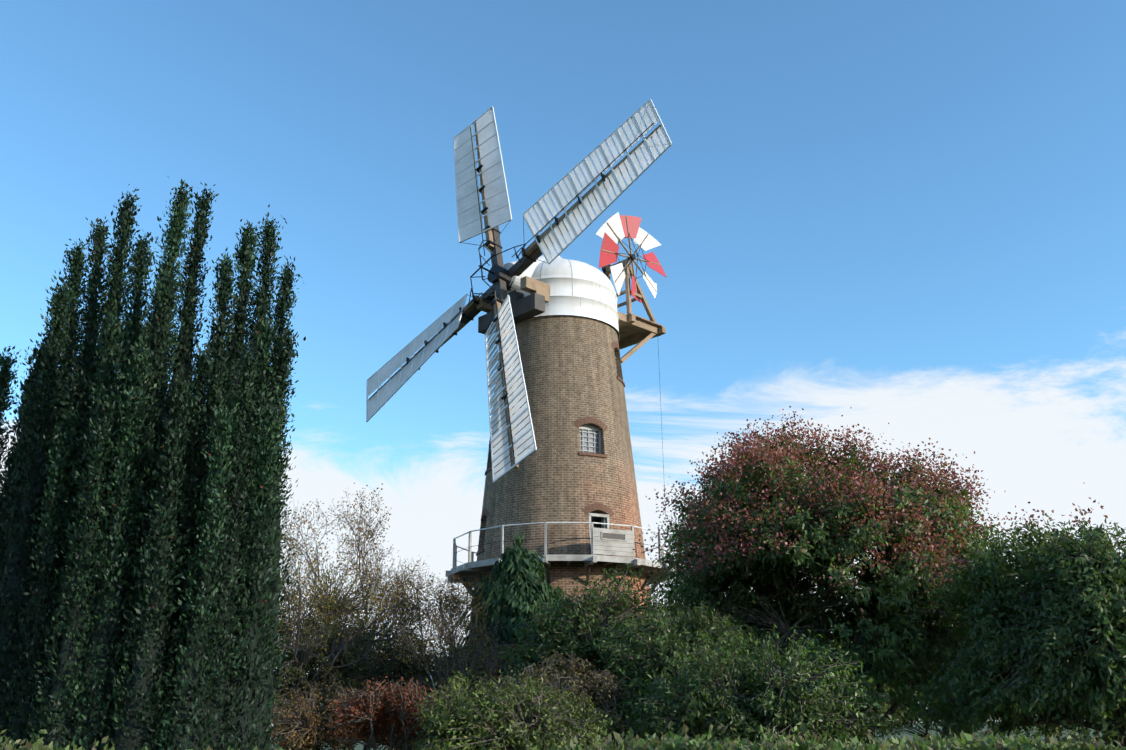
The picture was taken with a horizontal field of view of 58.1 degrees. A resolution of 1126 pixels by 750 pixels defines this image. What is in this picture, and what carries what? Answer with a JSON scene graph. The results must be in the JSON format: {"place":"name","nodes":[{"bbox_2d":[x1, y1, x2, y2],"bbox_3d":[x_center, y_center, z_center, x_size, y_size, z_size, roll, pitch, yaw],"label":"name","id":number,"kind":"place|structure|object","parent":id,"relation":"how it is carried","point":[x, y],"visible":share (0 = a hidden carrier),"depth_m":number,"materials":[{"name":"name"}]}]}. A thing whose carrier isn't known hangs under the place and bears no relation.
{"place":"outdoors","nodes":[
{"label":"outdoors","id":0,"kind":"place"},
{"bbox_2d":[271,625,382,718],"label":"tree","id":1,"kind":"object","parent":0,"point":[310,672],"depth_m":41.88,"materials":[{"name":"plant"}]},
{"bbox_2d":[317,664,478,749],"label":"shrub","id":2,"kind":"object","parent":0,"point":[383,735],"depth_m":30.15,"materials":[{"name":"green plant"}]},
{"bbox_2d":[386,634,457,667],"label":"shrub","id":3,"kind":"object","parent":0,"point":[436,649],"depth_m":42.85,"materials":[{"name":"plant"}]},
{"bbox_2d":[439,621,506,706],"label":"shrub","id":4,"kind":"object","parent":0,"point":[489,666],"depth_m":21.87,"materials":[{"name":"plant"}]},
{"bbox_2d":[469,638,523,699],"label":"russet shrub","id":5,"kind":"object","parent":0,"point":[497,674],"depth_m":24.56,"materials":[{"name":"plant"}]},
{"bbox_2d":[0,0,1125,726],"label":"sky","id":6,"kind":"structure","parent":0,"point":[909,215],"materials":[{"name":"blue"}]},
{"bbox_2d":[270,722,1125,749],"bbox_3d":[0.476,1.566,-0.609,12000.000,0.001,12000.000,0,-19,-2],"label":"ground","id":7,"kind":"structure","parent":0,"point":[359,747],"depth_m":137.79,"materials":[{"name":"green plant"}]},
{"bbox_2d":[0,346,30,581],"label":"yew tree","id":8,"kind":"object","parent":7,"relation":"on","point":[6,377],"depth_m":14.40,"materials":[{"name":"green plant"}]},
{"bbox_2d":[0,176,305,749],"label":"yew tree","id":9,"kind":"object","parent":7,"relation":"on","point":[117,339],"depth_m":11.96,"materials":[{"name":"green plant"}]},
{"bbox_2d":[268,674,372,749],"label":"russet shrub","id":10,"kind":"object","parent":7,"relation":"on","point":[308,740],"depth_m":20.95,"materials":[{"name":"brown plant"}]},
{"bbox_2d":[269,562,387,738],"bbox_3d":[-7.981,8.482,28.542,6.570,6.413,4.364,0,-19,-2],"label":"shrub","id":11,"kind":"object","parent":7,"relation":"on","point":[327,606],"depth_m":28.94,"materials":[{"name":"brown plant"}]},
{"bbox_2d":[278,483,416,692],"bbox_3d":[-8.229,7.501,29.765,7.836,9.128,7.148,0,-19,-2],"label":"bare tree","id":12,"kind":"object","parent":7,"relation":"on","point":[348,537],"depth_m":30.21,"materials":[{"name":"brown plant"}]},
{"bbox_2d":[270,606,446,749],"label":"shrub","id":13,"kind":"object","parent":7,"relation":"on","point":[348,669],"depth_m":25.43,"materials":[{"name":"brown plant"}]},
{"bbox_2d":[273,529,451,742],"bbox_3d":[-6.375,6.959,24.702,7.299,6.807,5.536,0,-19,-2],"label":"bare tree","id":14,"kind":"object","parent":7,"relation":"on","point":[295,646],"depth_m":24.78,"materials":[{"name":"brown plant"}]},
{"bbox_2d":[284,548,460,749],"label":"bare tree","id":15,"kind":"object","parent":7,"relation":"on","point":[364,748],"depth_m":32.01,"materials":[{"name":"brown plant"}]},
{"bbox_2d":[322,676,437,749],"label":"maple shrub","id":16,"kind":"object","parent":7,"relation":"on","point":[379,723],"depth_m":17.65,"materials":[{"name":"red plant"}]},
{"bbox_2d":[364,675,471,749],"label":"russet shrub","id":17,"kind":"object","parent":7,"relation":"on","point":[395,744],"depth_m":22.46,"materials":[{"name":"brown plant"}]},
{"bbox_2d":[374,567,488,659],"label":"shrub","id":18,"kind":"object","parent":7,"relation":"on","point":[471,587],"depth_m":33.31,"materials":[{"name":"plant"}]},
{"bbox_2d":[355,567,515,694],"bbox_3d":[-3.286,7.831,26.122,4.340,6.028,4.219,0,-19,-2],"label":"shrub","id":19,"kind":"object","parent":7,"relation":"on","point":[453,598],"depth_m":26.52,"materials":[{"name":"plant"}]},
{"bbox_2d":[382,596,501,699],"bbox_3d":[-2.730,7.068,21.700,1.836,4.560,2.996,-14,-23,35],"label":"shrub","id":20,"kind":"object","parent":7,"relation":"on","point":[445,642],"depth_m":22.24,"materials":[{"name":"brown plant"}]},
{"bbox_2d":[402,679,500,749],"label":"russet shrub","id":21,"kind":"object","parent":7,"relation":"on","point":[441,702],"depth_m":19.62,"materials":[{"name":"green plant"}]},
{"bbox_2d":[417,631,521,723],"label":"shrub","id":22,"kind":"object","parent":7,"relation":"on","point":[470,662],"depth_m":26.95,"materials":[{"name":"plant"}]},
{"bbox_2d":[396,533,627,749],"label":"cypress tree","id":23,"kind":"object","parent":7,"relation":"on","point":[515,588],"depth_m":29.22,"materials":[{"name":"green plant"}]},
{"bbox_2d":[366,99,672,747],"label":"windmill","id":24,"kind":"structure","parent":7,"relation":"on","point":[560,492],"depth_m":36.13,"materials":[{"name":"brick"}]},
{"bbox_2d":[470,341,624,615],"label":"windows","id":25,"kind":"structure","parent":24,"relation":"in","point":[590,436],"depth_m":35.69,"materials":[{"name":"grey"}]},
{"bbox_2d":[412,666,627,749],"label":"low shrub","id":26,"kind":"object","parent":7,"relation":"on","point":[462,723],"depth_m":16.32,"materials":[{"name":"green plant"}]},
{"bbox_2d":[501,644,639,748],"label":"tan shrub","id":27,"kind":"object","parent":7,"relation":"on","point":[595,696],"depth_m":18.29,"materials":[{"name":"plant"}]},
{"bbox_2d":[497,562,691,744],"bbox_3d":[0.976,6.535,21.059,4.728,5.052,3.935,0,-19,-2],"label":"shrub","id":28,"kind":"object","parent":7,"relation":"on","point":[584,646],"depth_m":20.68,"materials":[{"name":"green plant"}]},
{"bbox_2d":[586,600,777,740],"bbox_3d":[2.433,6.387,19.265,4.039,4.126,3.387,0,-19,-2],"label":"shrub","id":29,"kind":"object","parent":7,"relation":"on","point":[685,647],"depth_m":18.95,"materials":[{"name":"green plant"}]},
{"bbox_2d":[619,621,903,746],"bbox_3d":[3.241,5.946,17.085,4.515,3.474,3.495,0,-19,-2],"label":"low shrub","id":30,"kind":"object","parent":7,"relation":"on","point":[722,716],"depth_m":16.47,"materials":[{"name":"green plant"}]},
{"bbox_2d":[632,406,1022,742],"bbox_3d":[6.245,4.981,22.408,8.891,8.799,8.293,0,-19,-2],"label":"tree","id":31,"kind":"object","parent":7,"relation":"on","point":[770,456],"depth_m":21.14,"materials":[{"name":"green plant"}]},
{"bbox_2d":[824,625,920,739],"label":"shrub","id":32,"kind":"object","parent":7,"relation":"on","point":[886,709],"depth_m":27.94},
{"bbox_2d":[824,609,1071,740],"bbox_3d":[10.803,9.085,29.972,8.062,5.858,5.211,0,-19,-2],"label":"shrub","id":33,"kind":"object","parent":7,"relation":"on","point":[922,734],"depth_m":29.36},
{"bbox_2d":[883,694,1033,737],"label":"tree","id":34,"kind":"object","parent":7,"relation":"on","point":[934,722],"depth_m":45.83,"materials":[{"name":"green plant"}]},
{"bbox_2d":[917,682,1116,744],"bbox_3d":[13.768,8.926,27.405,7.728,4.446,5.165,0,-19,-2],"label":"shrub","id":35,"kind":"object","parent":7,"relation":"on","point":[1041,726],"depth_m":27.04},
{"bbox_2d":[913,482,1125,748],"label":"bush","id":36,"kind":"object","parent":7,"relation":"on","point":[1101,602],"depth_m":16.45,"materials":[{"name":"green plant"}]},
{"bbox_2d":[996,717,1104,741],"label":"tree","id":37,"kind":"object","parent":7,"relation":"on","point":[1074,733],"depth_m":43.55,"materials":[{"name":"green plant"}]},
{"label":"hedge","id":38,"kind":"object","parent":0,"visible":0},
{"bbox_2d":[0,720,1125,749],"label":"hedge","id":39,"kind":"object","parent":38,"relation":"on","point":[936,742],"visible":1,"depth_m":5.41,"materials":[{"name":"green plant"}]}
]}

